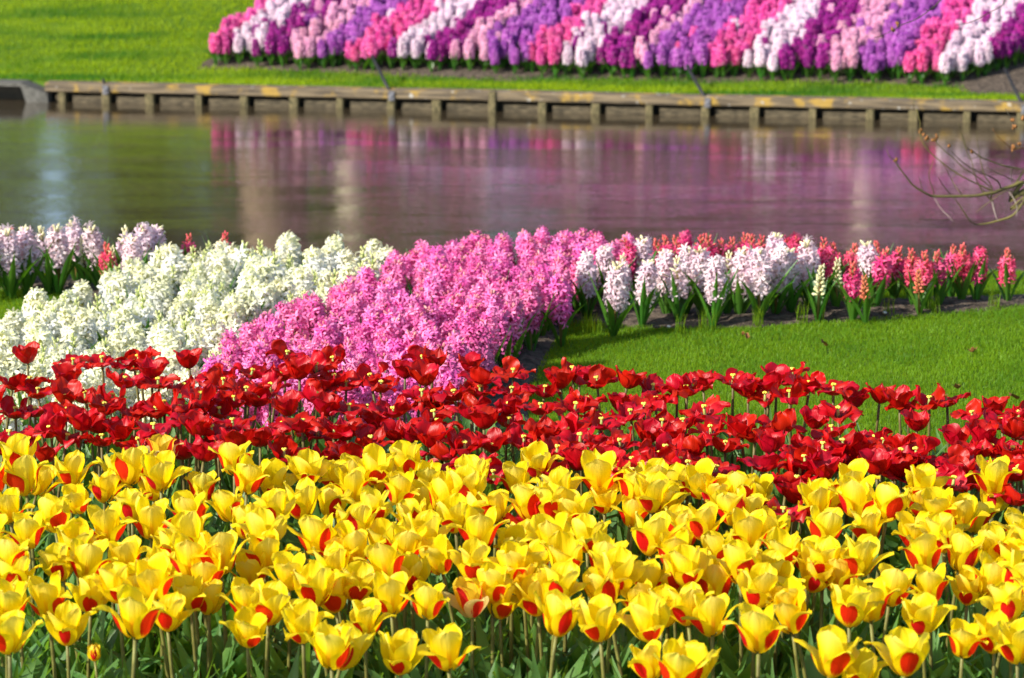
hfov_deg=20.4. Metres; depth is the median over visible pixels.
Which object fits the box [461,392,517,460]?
red tulip
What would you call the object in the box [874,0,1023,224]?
bare tree
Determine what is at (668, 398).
red tulip
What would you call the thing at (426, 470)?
yellow tulip
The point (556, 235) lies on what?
pink hyacinth
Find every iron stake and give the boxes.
[102,78,107,94]
[371,55,393,100]
[685,64,709,106]
[1004,67,1023,113]
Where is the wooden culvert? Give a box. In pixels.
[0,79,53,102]
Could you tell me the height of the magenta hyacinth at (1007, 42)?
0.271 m
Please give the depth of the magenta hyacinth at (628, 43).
22.76 m
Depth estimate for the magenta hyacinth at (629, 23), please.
23.21 m
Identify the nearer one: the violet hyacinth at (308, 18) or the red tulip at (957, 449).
the red tulip at (957, 449)
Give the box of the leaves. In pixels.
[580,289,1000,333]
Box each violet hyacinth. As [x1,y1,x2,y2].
[304,14,311,31]
[311,13,318,18]
[316,39,332,68]
[325,33,332,64]
[327,35,338,67]
[327,35,344,64]
[333,28,343,61]
[338,23,345,30]
[342,30,345,54]
[344,24,359,43]
[344,25,351,41]
[348,19,356,24]
[352,33,359,44]
[356,18,363,31]
[359,22,367,37]
[360,28,365,40]
[485,39,504,68]
[486,29,495,42]
[487,49,504,73]
[492,36,499,66]
[493,20,503,33]
[499,40,508,68]
[501,28,518,63]
[505,36,514,66]
[506,17,515,28]
[507,48,525,73]
[508,45,516,69]
[510,22,520,49]
[511,33,518,47]
[517,21,525,35]
[517,34,528,65]
[520,43,531,71]
[523,21,531,35]
[527,37,535,64]
[531,23,540,34]
[542,21,549,28]
[548,17,557,27]
[643,50,656,79]
[648,43,656,71]
[653,43,668,77]
[659,30,663,42]
[660,41,669,71]
[661,32,669,42]
[663,49,674,76]
[667,34,676,49]
[670,23,679,38]
[672,47,684,78]
[676,31,684,42]
[677,51,696,80]
[679,37,689,72]
[681,49,686,74]
[682,19,691,29]
[684,27,690,39]
[688,34,693,45]
[689,43,693,53]
[692,42,698,74]
[693,28,704,41]
[693,43,707,77]
[694,36,703,70]
[696,43,710,74]
[704,28,713,40]
[709,28,717,42]
[857,50,872,80]
[858,46,865,74]
[859,43,875,75]
[864,26,872,34]
[865,38,874,46]
[867,54,879,83]
[874,43,886,72]
[877,53,886,79]
[878,38,886,54]
[883,19,891,37]
[885,34,892,64]
[885,41,894,72]
[885,47,896,78]
[890,22,899,32]
[891,35,899,41]
[894,38,901,69]
[894,42,905,78]
[895,29,902,35]
[899,32,907,42]
[904,42,913,74]
[905,28,914,39]
[907,39,916,72]
[914,29,920,40]
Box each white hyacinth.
[0,317,18,343]
[0,325,21,363]
[0,349,9,370]
[0,368,14,399]
[0,408,20,431]
[3,307,25,343]
[3,347,29,391]
[8,286,48,324]
[10,418,27,431]
[13,390,37,404]
[15,394,38,422]
[18,302,47,323]
[19,316,33,345]
[21,315,45,343]
[24,363,46,405]
[24,393,41,423]
[25,325,54,362]
[33,343,52,377]
[35,309,62,344]
[35,355,49,376]
[40,376,54,404]
[43,296,63,314]
[45,337,66,359]
[45,352,65,378]
[48,305,60,321]
[56,305,77,339]
[57,400,84,459]
[59,320,104,355]
[60,289,79,308]
[60,292,72,309]
[60,347,78,357]
[63,332,86,355]
[67,296,90,319]
[72,279,93,310]
[72,307,107,351]
[75,402,93,447]
[77,373,91,407]
[81,349,125,383]
[83,377,120,418]
[85,293,108,334]
[86,367,113,385]
[88,285,122,320]
[92,264,132,300]
[93,273,133,309]
[93,311,116,348]
[93,341,112,368]
[94,268,122,303]
[94,328,131,373]
[96,303,150,335]
[96,338,125,379]
[105,320,124,341]
[106,295,132,328]
[112,385,130,396]
[119,388,156,417]
[121,343,143,373]
[122,254,144,285]
[124,319,148,350]
[125,285,142,310]
[125,370,138,377]
[125,386,140,407]
[130,276,145,294]
[130,293,157,346]
[132,263,156,285]
[133,279,167,321]
[142,397,155,422]
[143,329,161,358]
[144,310,172,335]
[145,281,172,321]
[148,248,167,274]
[149,243,168,273]
[149,321,178,359]
[149,384,173,419]
[152,268,179,306]
[153,295,190,324]
[153,302,193,326]
[155,329,199,368]
[155,338,181,358]
[160,241,185,287]
[162,349,183,394]
[166,307,203,332]
[167,264,182,298]
[169,320,176,331]
[171,367,202,403]
[172,264,206,295]
[172,272,204,304]
[172,365,203,396]
[176,251,243,292]
[176,259,190,284]
[176,315,198,348]
[177,247,236,279]
[177,288,197,319]
[181,333,208,368]
[182,322,212,350]
[183,245,202,266]
[188,261,207,285]
[192,283,222,319]
[194,240,212,261]
[194,249,210,274]
[195,297,218,332]
[200,343,223,366]
[201,313,238,353]
[201,350,219,368]
[202,278,224,299]
[207,265,235,293]
[211,239,233,257]
[212,282,228,308]
[213,304,245,339]
[219,240,256,284]
[219,293,251,323]
[221,290,233,307]
[226,255,275,292]
[226,267,258,294]
[226,272,271,306]
[226,318,244,340]
[228,243,246,264]
[230,33,245,63]
[231,290,250,317]
[233,28,240,35]
[235,255,275,280]
[235,272,266,308]
[241,21,250,30]
[241,26,250,55]
[241,291,262,320]
[243,32,252,61]
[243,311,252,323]
[249,15,258,30]
[249,27,263,53]
[250,37,256,62]
[251,258,275,285]
[252,279,277,315]
[253,20,261,26]
[253,239,271,258]
[256,9,264,18]
[257,30,265,62]
[258,14,266,19]
[261,22,268,33]
[262,236,301,270]
[265,249,287,294]
[272,275,309,310]
[274,291,297,313]
[275,233,304,258]
[277,18,286,29]
[278,230,303,266]
[278,259,294,277]
[280,264,303,301]
[285,254,302,270]
[286,264,317,296]
[294,290,303,299]
[297,245,327,277]
[300,289,331,306]
[307,269,337,292]
[314,269,335,296]
[315,281,327,313]
[319,268,342,308]
[320,244,337,271]
[322,230,344,248]
[327,239,348,272]
[331,247,356,279]
[336,260,353,284]
[337,262,360,283]
[339,251,384,287]
[354,245,385,266]
[355,260,374,280]
[356,255,366,270]
[366,239,383,265]
[374,244,392,279]
[395,36,411,70]
[403,32,411,64]
[408,26,415,32]
[408,29,415,62]
[408,38,425,68]
[416,32,424,65]
[419,27,428,61]
[421,43,429,67]
[422,19,429,28]
[428,15,437,25]
[428,30,434,39]
[430,23,438,38]
[439,23,445,31]
[450,21,456,29]
[559,45,573,75]
[563,40,569,69]
[567,48,575,72]
[570,48,595,78]
[571,27,577,33]
[574,46,591,75]
[575,37,584,68]
[580,27,587,32]
[584,39,600,73]
[585,37,596,69]
[587,27,594,35]
[588,35,597,64]
[594,24,604,43]
[598,35,604,46]
[731,18,739,34]
[736,49,754,77]
[751,43,766,80]
[752,34,762,55]
[753,40,760,60]
[761,20,771,40]
[761,30,771,44]
[761,46,768,76]
[764,44,771,72]
[764,52,777,81]
[769,32,778,50]
[771,37,777,52]
[774,23,780,28]
[775,36,786,71]
[775,48,781,75]
[778,27,787,39]
[786,28,792,40]
[788,33,796,46]
[798,29,805,39]
[938,52,953,84]
[946,40,955,50]
[947,50,956,81]
[951,45,960,77]
[952,30,963,45]
[953,53,973,81]
[960,51,973,75]
[962,24,970,31]
[963,31,972,42]
[963,44,972,73]
[967,38,975,69]
[971,28,980,39]
[973,40,983,69]
[973,46,988,76]
[974,25,982,38]
[974,40,997,75]
[986,31,994,36]
[990,23,998,30]
[992,27,999,33]
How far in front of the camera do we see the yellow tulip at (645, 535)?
6.16 m
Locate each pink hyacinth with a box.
[0,223,8,286]
[0,223,46,299]
[15,224,53,295]
[23,225,67,294]
[36,223,92,295]
[63,216,83,280]
[64,220,110,289]
[66,235,92,288]
[88,245,119,276]
[98,234,151,273]
[99,225,147,268]
[114,222,164,264]
[149,224,191,258]
[199,353,227,387]
[203,33,217,56]
[206,34,221,64]
[216,327,238,353]
[217,17,229,30]
[217,29,225,61]
[218,342,241,365]
[220,21,229,29]
[220,36,230,64]
[222,354,240,369]
[223,27,229,55]
[226,363,238,381]
[227,29,232,57]
[229,16,238,28]
[230,338,250,362]
[235,12,243,24]
[235,378,261,429]
[236,373,248,418]
[239,18,246,29]
[239,322,259,338]
[240,328,257,351]
[240,388,287,428]
[241,352,258,379]
[246,8,256,24]
[247,341,268,365]
[248,318,264,336]
[249,406,268,429]
[251,301,291,329]
[251,322,284,346]
[253,328,276,365]
[256,309,275,333]
[260,317,285,334]
[261,354,278,367]
[273,337,294,363]
[277,345,305,365]
[280,329,296,342]
[282,379,304,413]
[284,320,305,345]
[285,306,309,336]
[286,40,309,69]
[287,34,301,64]
[288,300,325,337]
[289,297,303,309]
[290,28,298,49]
[294,334,310,348]
[297,391,344,420]
[299,27,307,58]
[299,349,310,357]
[301,373,309,403]
[302,290,326,315]
[302,398,328,442]
[303,36,310,64]
[303,295,325,340]
[304,38,316,67]
[304,337,322,355]
[307,18,319,36]
[308,27,319,57]
[308,296,325,316]
[309,36,316,61]
[311,346,331,371]
[312,315,331,341]
[313,317,341,346]
[314,36,322,65]
[315,280,357,311]
[317,19,323,36]
[318,334,333,347]
[325,12,334,29]
[325,285,338,311]
[326,20,334,30]
[326,283,355,314]
[326,291,340,316]
[327,291,366,310]
[328,294,366,324]
[328,302,346,316]
[328,357,360,395]
[329,311,347,338]
[332,19,340,31]
[332,348,354,371]
[335,328,343,345]
[337,391,352,416]
[339,365,356,398]
[340,15,347,24]
[340,40,352,68]
[341,305,360,324]
[341,315,360,342]
[343,275,361,293]
[343,337,357,352]
[347,14,353,20]
[347,388,356,400]
[349,339,375,360]
[349,348,362,357]
[350,45,364,70]
[350,322,369,346]
[350,388,383,439]
[355,38,364,66]
[355,390,393,417]
[356,266,377,297]
[356,352,368,363]
[358,34,382,70]
[358,382,378,398]
[359,37,373,69]
[359,283,376,308]
[360,318,384,343]
[361,303,381,321]
[361,312,380,343]
[362,276,401,305]
[364,26,374,37]
[365,305,400,340]
[366,356,385,373]
[370,332,389,356]
[371,12,380,24]
[372,276,388,294]
[373,318,398,348]
[374,29,384,61]
[374,284,393,303]
[374,337,406,358]
[375,351,411,378]
[376,37,385,64]
[376,295,394,308]
[376,334,392,354]
[377,261,411,290]
[377,297,398,315]
[377,349,391,374]
[380,16,393,35]
[381,372,390,395]
[383,25,393,36]
[383,265,407,292]
[384,249,399,263]
[384,391,412,439]
[385,35,391,63]
[389,10,398,37]
[389,256,412,296]
[389,376,409,399]
[390,342,423,367]
[391,15,400,34]
[391,288,408,317]
[391,314,409,346]
[392,259,413,291]
[395,21,405,36]
[396,31,402,58]
[396,252,413,291]
[398,26,405,31]
[400,12,407,20]
[400,330,440,352]
[401,294,424,316]
[401,377,421,388]
[403,14,411,23]
[403,302,426,334]
[405,23,413,32]
[405,239,429,253]
[405,267,451,292]
[406,249,418,296]
[406,262,431,287]
[406,268,444,292]
[406,386,420,422]
[409,310,427,331]
[411,287,424,296]
[412,257,427,284]
[413,277,449,293]
[415,17,421,24]
[415,242,431,264]
[415,292,425,305]
[417,317,440,344]
[421,299,433,308]
[421,326,442,346]
[422,276,444,312]
[422,305,440,337]
[422,379,459,401]
[423,340,435,349]
[427,254,448,274]
[428,243,462,262]
[429,251,446,266]
[434,338,456,373]
[436,263,455,291]
[436,298,457,336]
[436,354,462,385]
[439,320,460,341]
[440,287,458,304]
[440,367,462,423]
[444,238,460,261]
[444,291,463,317]
[444,329,465,361]
[447,261,460,290]
[448,245,465,262]
[449,39,464,70]
[450,337,468,363]
[453,255,466,270]
[453,267,467,280]
[453,277,469,304]
[454,311,472,333]
[455,304,478,325]
[456,272,472,289]
[456,359,466,383]
[459,235,473,253]
[460,323,502,398]
[463,38,475,69]
[463,249,475,260]
[464,281,486,305]
[464,294,483,313]
[465,254,489,273]
[467,34,478,64]
[467,229,482,248]
[467,259,485,287]
[468,250,489,270]
[469,302,484,320]
[470,29,478,60]
[471,321,498,394]
[473,17,484,33]
[473,241,486,254]
[474,42,488,70]
[475,30,486,64]
[475,283,501,296]
[475,302,528,367]
[476,38,487,63]
[477,234,493,248]
[477,310,510,372]
[478,266,498,286]
[479,289,526,354]
[482,25,489,33]
[484,261,509,286]
[485,16,494,25]
[485,243,500,265]
[485,282,504,305]
[487,22,494,29]
[490,246,512,274]
[493,231,517,264]
[493,276,508,297]
[494,11,505,28]
[495,31,501,43]
[495,243,510,259]
[496,234,518,266]
[496,260,511,281]
[497,258,512,272]
[498,300,526,366]
[502,281,518,302]
[504,13,511,25]
[504,290,540,356]
[509,264,525,283]
[512,270,541,304]
[515,228,533,264]
[517,272,563,345]
[518,235,540,261]
[518,249,533,269]
[519,280,555,350]
[519,285,550,342]
[523,42,536,71]
[523,256,539,278]
[531,250,550,271]
[533,233,547,250]
[534,46,548,75]
[534,225,551,247]
[534,262,554,330]
[534,269,550,335]
[535,38,543,68]
[536,31,544,39]
[536,44,549,71]
[539,244,551,261]
[540,24,547,37]
[540,272,584,347]
[545,28,556,41]
[545,43,563,77]
[547,236,566,263]
[548,37,555,67]
[549,256,570,322]
[550,232,562,244]
[550,248,569,264]
[552,252,570,271]
[553,260,591,318]
[555,23,564,32]
[555,38,563,69]
[556,29,563,42]
[559,236,570,248]
[561,228,576,244]
[562,16,570,33]
[563,30,573,45]
[565,22,572,31]
[565,245,575,253]
[566,250,576,271]
[568,242,582,256]
[569,259,588,312]
[570,23,579,30]
[571,248,607,319]
[573,228,588,246]
[573,242,597,304]
[584,230,604,278]
[588,261,638,336]
[590,231,607,290]
[595,245,635,306]
[597,253,635,308]
[606,240,620,265]
[613,238,625,260]
[616,235,676,289]
[622,232,637,248]
[626,259,671,326]
[634,36,649,72]
[637,45,656,76]
[639,248,696,313]
[649,29,659,44]
[649,38,656,47]
[655,26,662,36]
[658,255,700,321]
[662,22,666,30]
[663,244,733,315]
[666,22,671,29]
[675,41,680,69]
[677,242,705,313]
[688,25,698,40]
[688,254,742,327]
[707,42,714,72]
[707,47,727,77]
[714,36,722,45]
[715,39,726,48]
[715,44,732,77]
[718,28,725,41]
[720,250,743,313]
[723,37,732,47]
[725,28,733,36]
[726,22,737,32]
[726,45,734,75]
[727,46,740,76]
[728,245,781,313]
[729,32,737,45]
[736,41,742,69]
[737,28,746,42]
[738,246,797,318]
[740,43,748,71]
[744,24,751,34]
[744,38,752,51]
[747,30,756,53]
[748,232,786,300]
[767,242,811,313]
[782,247,825,311]
[794,234,845,307]
[800,264,840,321]
[816,34,826,45]
[819,257,849,306]
[825,45,842,76]
[827,42,842,73]
[828,50,844,81]
[830,35,840,48]
[836,20,847,29]
[840,28,848,42]
[841,35,850,70]
[841,50,859,77]
[842,35,858,54]
[843,42,853,68]
[844,45,860,81]
[845,240,901,301]
[851,28,858,38]
[852,49,860,76]
[857,37,866,66]
[859,25,868,37]
[861,33,867,43]
[867,31,874,38]
[871,34,878,43]
[897,51,919,84]
[913,48,931,80]
[915,39,923,47]
[915,49,934,84]
[919,43,931,75]
[920,24,931,37]
[921,35,928,43]
[926,39,931,65]
[929,24,936,38]
[929,37,941,53]
[929,45,938,76]
[929,51,941,82]
[938,23,949,43]
[938,37,945,52]
[943,21,959,41]
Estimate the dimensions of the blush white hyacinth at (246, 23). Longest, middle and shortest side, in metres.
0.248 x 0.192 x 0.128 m
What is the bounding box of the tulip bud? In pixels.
[87,643,100,677]
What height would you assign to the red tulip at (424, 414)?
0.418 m
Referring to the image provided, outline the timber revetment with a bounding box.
[44,80,1023,122]
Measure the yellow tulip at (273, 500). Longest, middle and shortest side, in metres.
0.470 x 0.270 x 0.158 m
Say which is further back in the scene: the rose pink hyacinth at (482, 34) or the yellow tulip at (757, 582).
the rose pink hyacinth at (482, 34)
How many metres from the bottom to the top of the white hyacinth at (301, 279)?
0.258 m
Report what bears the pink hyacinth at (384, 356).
on the bed soil
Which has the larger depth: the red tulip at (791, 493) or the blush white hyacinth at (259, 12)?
the blush white hyacinth at (259, 12)
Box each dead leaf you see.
[741,331,749,338]
[951,383,961,388]
[967,346,976,351]
[1009,393,1019,398]
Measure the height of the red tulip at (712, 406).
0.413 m
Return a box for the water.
[0,99,1023,274]
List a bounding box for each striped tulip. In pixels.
[145,434,183,497]
[441,576,488,677]
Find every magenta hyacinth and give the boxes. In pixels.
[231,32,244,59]
[249,38,262,67]
[251,24,259,36]
[259,33,277,65]
[261,17,269,23]
[268,20,278,30]
[274,39,281,63]
[275,30,282,39]
[275,37,292,66]
[279,25,286,34]
[281,34,292,64]
[286,19,297,31]
[287,25,294,53]
[289,14,295,21]
[296,16,305,31]
[380,37,405,68]
[419,40,439,72]
[421,35,432,60]
[432,43,445,70]
[435,30,443,42]
[438,41,449,65]
[442,37,448,63]
[445,41,453,67]
[446,27,456,40]
[455,19,466,37]
[458,40,465,66]
[460,35,466,42]
[466,19,473,29]
[472,10,481,25]
[571,35,580,66]
[592,21,607,35]
[594,47,606,73]
[596,33,611,69]
[598,40,614,70]
[602,44,619,76]
[610,26,620,37]
[611,35,618,44]
[617,36,624,46]
[618,45,626,73]
[618,49,629,78]
[622,26,629,33]
[623,34,634,70]
[625,51,637,78]
[627,19,633,28]
[629,21,639,50]
[631,28,638,47]
[638,32,648,42]
[639,26,649,43]
[644,21,653,32]
[762,37,769,46]
[777,48,792,80]
[781,43,798,74]
[782,50,800,79]
[790,44,798,71]
[792,36,801,65]
[795,42,808,74]
[799,47,815,75]
[801,38,815,57]
[802,49,815,77]
[803,19,811,29]
[803,29,813,48]
[808,22,818,36]
[809,47,828,79]
[811,35,817,56]
[815,42,824,58]
[823,25,831,35]
[823,43,831,73]
[825,31,833,44]
[832,29,839,37]
[986,54,996,71]
[988,36,996,64]
[993,38,1008,69]
[995,31,1003,64]
[1000,26,1006,31]
[1002,31,1008,60]
[1003,36,1014,68]
[1010,31,1020,65]
[1014,20,1023,36]
[1018,27,1023,54]
[1018,37,1023,62]
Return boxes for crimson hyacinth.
[92,241,117,275]
[180,233,205,259]
[203,230,240,251]
[618,240,654,290]
[648,238,665,280]
[660,234,671,249]
[667,235,682,266]
[671,229,696,250]
[680,233,720,259]
[701,231,735,264]
[716,237,728,263]
[723,237,737,262]
[729,233,759,259]
[736,232,750,249]
[739,234,767,249]
[763,235,790,249]
[765,231,803,267]
[817,237,839,278]
[817,246,848,302]
[826,242,852,290]
[832,260,877,321]
[835,243,860,300]
[836,274,883,323]
[860,247,902,306]
[873,240,892,256]
[885,246,921,298]
[894,247,948,304]
[897,268,938,314]
[902,250,947,308]
[903,249,968,304]
[930,244,960,296]
[944,242,988,299]
[952,245,997,299]
[987,247,1023,300]
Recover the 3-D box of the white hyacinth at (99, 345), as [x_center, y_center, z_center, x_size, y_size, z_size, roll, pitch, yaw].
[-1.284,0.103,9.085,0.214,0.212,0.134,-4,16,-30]
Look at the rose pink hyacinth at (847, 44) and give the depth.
22.49 m
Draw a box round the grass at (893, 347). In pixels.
[0,269,1023,459]
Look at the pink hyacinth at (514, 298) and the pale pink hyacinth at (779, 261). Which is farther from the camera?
the pale pink hyacinth at (779, 261)
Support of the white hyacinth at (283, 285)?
on the bed soil
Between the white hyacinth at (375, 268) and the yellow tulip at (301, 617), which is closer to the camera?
the yellow tulip at (301, 617)
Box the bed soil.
[0,274,1023,429]
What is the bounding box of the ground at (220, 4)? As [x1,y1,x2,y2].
[0,0,1023,454]
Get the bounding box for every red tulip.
[0,373,28,455]
[0,384,37,492]
[0,395,60,511]
[0,399,91,493]
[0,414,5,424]
[0,428,33,503]
[6,341,39,427]
[13,423,55,500]
[14,379,58,459]
[17,405,58,478]
[20,376,61,444]
[24,410,88,506]
[29,440,63,517]
[30,427,87,511]
[36,354,89,419]
[37,376,115,487]
[51,361,96,455]
[51,406,99,514]
[60,383,125,456]
[68,389,126,504]
[70,385,102,478]
[76,433,124,518]
[79,352,137,435]
[85,398,145,488]
[85,412,119,520]
[92,367,145,456]
[101,415,169,500]
[106,345,169,440]
[114,348,152,440]
[114,435,151,488]
[127,420,221,517]
[128,355,186,438]
[130,404,177,496]
[132,388,216,501]
[134,373,188,445]
[156,393,214,489]
[163,375,194,478]
[166,410,214,490]
[168,438,224,528]
[172,381,221,489]
[172,411,228,508]
[173,347,229,464]
[174,434,203,489]
[177,398,216,483]
[186,423,235,511]
[187,362,237,439]
[199,365,271,449]
[200,436,244,503]
[203,396,247,491]
[205,376,270,482]
[205,427,255,531]
[211,415,255,498]
[212,389,270,487]
[226,386,270,492]
[232,362,293,418]
[240,339,305,439]
[246,426,280,496]
[248,431,309,502]
[249,368,305,461]
[252,362,312,449]
[262,378,337,459]
[262,429,331,512]
[265,416,291,487]
[271,389,300,492]
[271,411,326,501]
[272,356,344,446]
[288,441,362,528]
[293,391,342,485]
[303,349,339,422]
[304,343,346,441]
[306,412,359,505]
[308,373,346,460]
[312,368,357,447]
[312,440,346,460]
[316,380,363,448]
[317,415,363,503]
[323,399,372,485]
[349,361,388,402]
[353,423,394,446]
[360,406,393,448]
[363,374,400,452]
[369,394,416,498]
[379,418,411,441]
[384,359,412,442]
[385,387,450,472]
[396,420,428,442]
[397,359,438,451]
[400,385,482,460]
[401,345,422,417]
[406,345,453,449]
[410,420,452,459]
[411,391,459,460]
[411,402,458,479]
[417,407,463,457]
[420,436,462,463]
[421,456,459,543]
[427,381,511,459]
[438,401,502,489]
[439,428,491,459]
[453,351,496,432]
[457,365,509,457]
[457,452,501,466]
[459,380,510,461]
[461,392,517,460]
[468,405,511,497]
[476,427,510,487]
[486,462,505,548]
[490,381,534,464]
[491,393,531,490]
[493,356,535,456]
[496,409,525,493]
[502,422,575,477]
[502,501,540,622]
[509,414,567,496]
[509,441,565,524]
[515,399,566,478]
[522,381,562,439]
[539,457,597,516]
[540,433,619,522]
[543,366,575,418]
[549,411,593,513]
[552,364,590,420]
[553,394,598,486]
[556,426,621,506]
[558,386,607,483]
[559,444,595,495]
[561,357,589,390]
[566,441,609,521]
[569,407,626,507]
[571,410,628,475]
[575,364,618,410]
[584,431,620,516]
[585,445,625,521]
[587,365,647,448]
[593,447,639,534]
[600,426,639,450]
[607,392,640,492]
[610,400,652,450]
[610,453,656,558]
[616,438,691,529]
[620,393,666,454]
[623,451,721,542]
[630,391,705,451]
[634,419,664,442]
[637,373,666,447]
[639,431,696,521]
[646,407,684,426]
[647,443,686,519]
[649,450,708,515]
[651,419,692,504]
[655,371,722,457]
[660,381,734,455]
[662,410,701,506]
[662,449,715,506]
[678,394,730,454]
[680,432,711,505]
[685,414,731,515]
[688,370,738,456]
[694,454,740,546]
[701,435,749,517]
[708,367,757,470]
[718,452,786,532]
[721,412,782,502]
[722,370,791,473]
[723,372,760,471]
[736,420,780,495]
[738,380,808,456]
[747,378,807,472]
[752,427,787,473]
[755,408,806,473]
[756,362,807,455]
[756,496,810,522]
[764,477,845,577]
[771,472,805,505]
[773,471,817,531]
[777,453,814,530]
[778,430,822,507]
[779,445,821,533]
[780,370,830,473]
[780,445,816,538]
[782,405,838,481]
[785,361,810,443]
[788,450,841,541]
[798,436,845,478]
[807,379,859,474]
[810,422,878,480]
[813,399,863,480]
[819,444,850,535]
[821,428,868,525]
[840,387,870,429]
[843,451,857,465]
[844,440,875,524]
[848,445,889,522]
[851,440,925,538]
[856,382,896,482]
[857,447,895,562]
[865,426,892,475]
[867,435,904,482]
[881,462,917,483]
[882,384,946,478]
[882,430,926,521]
[883,454,917,563]
[884,396,916,434]
[885,456,927,559]
[885,461,948,564]
[889,462,922,551]
[895,433,964,530]
[896,407,930,507]
[902,423,969,496]
[913,383,954,455]
[919,454,948,468]
[925,391,970,495]
[926,452,948,489]
[935,444,1004,531]
[936,465,979,577]
[940,455,977,536]
[945,470,977,567]
[950,398,993,492]
[951,440,996,522]
[953,460,993,535]
[962,436,1007,524]
[964,418,998,493]
[970,414,1023,490]
[970,437,1006,522]
[980,408,1023,436]
[980,483,1023,567]
[982,395,1009,457]
[986,436,1023,523]
[994,445,1023,522]
[994,449,1023,524]
[995,406,1023,490]
[996,441,1022,528]
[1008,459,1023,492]
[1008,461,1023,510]
[1012,400,1023,484]
[1014,436,1023,489]
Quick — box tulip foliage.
[0,387,1023,677]
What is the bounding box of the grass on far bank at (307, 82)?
[0,0,1023,99]
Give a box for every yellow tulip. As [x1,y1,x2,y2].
[0,433,43,546]
[0,458,42,575]
[0,487,49,582]
[0,509,49,641]
[0,514,8,536]
[0,536,48,666]
[0,556,42,677]
[0,570,72,677]
[0,574,42,677]
[0,609,43,677]
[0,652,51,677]
[1,454,94,575]
[24,493,70,599]
[27,542,122,677]
[31,465,63,516]
[36,538,153,677]
[40,600,96,677]
[44,450,139,544]
[48,483,91,579]
[54,517,116,637]
[55,573,163,677]
[65,561,190,677]
[74,501,136,650]
[74,564,139,672]
[75,535,156,673]
[81,546,222,667]
[88,469,132,558]
[92,584,163,677]
[94,495,171,653]
[96,452,124,541]
[106,552,206,677]
[108,488,151,558]
[110,446,155,535]
[113,530,200,670]
[123,450,192,559]
[138,473,176,552]
[141,553,262,677]
[149,529,285,677]
[151,510,239,663]
[152,591,234,677]
[153,530,269,677]
[158,574,235,677]
[167,488,233,629]
[171,579,246,677]
[184,470,227,579]
[190,549,298,663]
[192,580,305,677]
[204,440,253,547]
[205,486,244,594]
[215,577,263,677]
[219,606,266,677]
[221,452,270,548]
[225,504,250,618]
[231,507,347,650]
[233,488,301,598]
[234,458,296,566]
[237,527,300,663]
[257,551,323,677]
[270,513,375,650]
[281,570,354,662]
[281,599,333,677]
[283,476,328,597]
[285,448,334,564]
[291,559,354,677]
[301,560,373,651]
[303,620,353,677]
[306,520,374,652]
[307,541,377,677]
[310,459,347,559]
[315,484,352,518]
[321,501,380,620]
[323,619,375,677]
[328,527,390,670]
[329,466,377,503]
[332,452,362,472]
[341,485,394,629]
[346,443,396,544]
[346,517,402,636]
[346,597,396,677]
[353,538,443,677]
[358,570,432,677]
[364,464,395,493]
[368,551,474,654]
[376,509,461,643]
[376,523,480,658]
[377,470,419,524]
[378,628,429,677]
[386,440,421,473]
[391,497,452,592]
[400,580,449,677]
[401,533,498,673]
[409,459,441,555]
[410,479,448,537]
[418,471,464,579]
[418,622,480,677]
[428,491,489,614]
[431,464,487,608]
[436,493,487,612]
[443,504,518,651]
[445,454,491,574]
[446,537,508,666]
[452,561,515,674]
[456,538,559,655]
[459,489,519,621]
[462,540,532,666]
[474,585,531,677]
[476,560,617,677]
[479,524,544,658]
[488,555,586,674]
[489,461,537,514]
[500,481,548,612]
[505,518,580,643]
[509,440,591,523]
[512,573,604,670]
[516,511,574,645]
[519,571,548,677]
[527,529,589,672]
[532,481,585,599]
[533,589,583,677]
[535,466,585,489]
[546,530,664,675]
[547,546,654,677]
[553,488,593,627]
[571,448,637,554]
[571,513,610,602]
[573,564,664,677]
[576,593,628,677]
[577,511,685,643]
[583,470,687,569]
[583,584,683,677]
[589,482,644,561]
[608,458,679,561]
[611,461,630,491]
[611,495,648,588]
[611,578,662,677]
[613,467,648,558]
[613,593,670,642]
[620,530,688,643]
[624,558,670,677]
[628,639,662,677]
[632,483,690,587]
[647,554,719,663]
[652,632,709,677]
[656,544,717,660]
[658,462,720,559]
[663,503,691,637]
[666,507,697,592]
[666,582,765,677]
[672,637,720,677]
[676,501,736,643]
[677,458,725,503]
[677,528,745,656]
[681,593,740,677]
[691,539,779,677]
[691,548,724,645]
[696,474,729,506]
[699,564,738,659]
[705,484,748,595]
[714,562,788,677]
[718,473,773,550]
[718,547,795,675]
[719,470,755,496]
[721,601,787,677]
[723,507,772,547]
[731,527,813,670]
[736,488,775,585]
[755,589,811,677]
[759,505,790,546]
[763,505,856,635]
[765,574,824,677]
[773,560,810,677]
[777,558,869,677]
[778,535,881,670]
[779,552,835,669]
[784,535,857,646]
[794,625,861,677]
[797,478,841,514]
[801,458,881,573]
[801,533,893,659]
[803,479,843,510]
[824,504,893,652]
[828,474,875,578]
[830,583,884,641]
[842,647,892,677]
[850,575,900,677]
[861,510,929,634]
[863,481,917,632]
[863,563,946,677]
[864,626,929,677]
[882,528,987,649]
[886,592,956,677]
[888,463,954,584]
[894,511,969,647]
[898,531,951,662]
[903,485,980,582]
[907,486,956,604]
[908,562,985,677]
[918,551,1008,677]
[937,493,990,628]
[938,537,1023,660]
[938,618,988,677]
[940,523,1018,657]
[941,501,999,605]
[942,567,991,677]
[947,483,1022,573]
[953,577,1023,677]
[953,609,1010,677]
[959,548,1023,677]
[963,581,1023,677]
[965,455,1021,521]
[972,507,1023,604]
[994,617,1023,677]
[1006,519,1023,545]
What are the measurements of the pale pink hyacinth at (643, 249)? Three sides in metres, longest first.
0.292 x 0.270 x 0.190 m

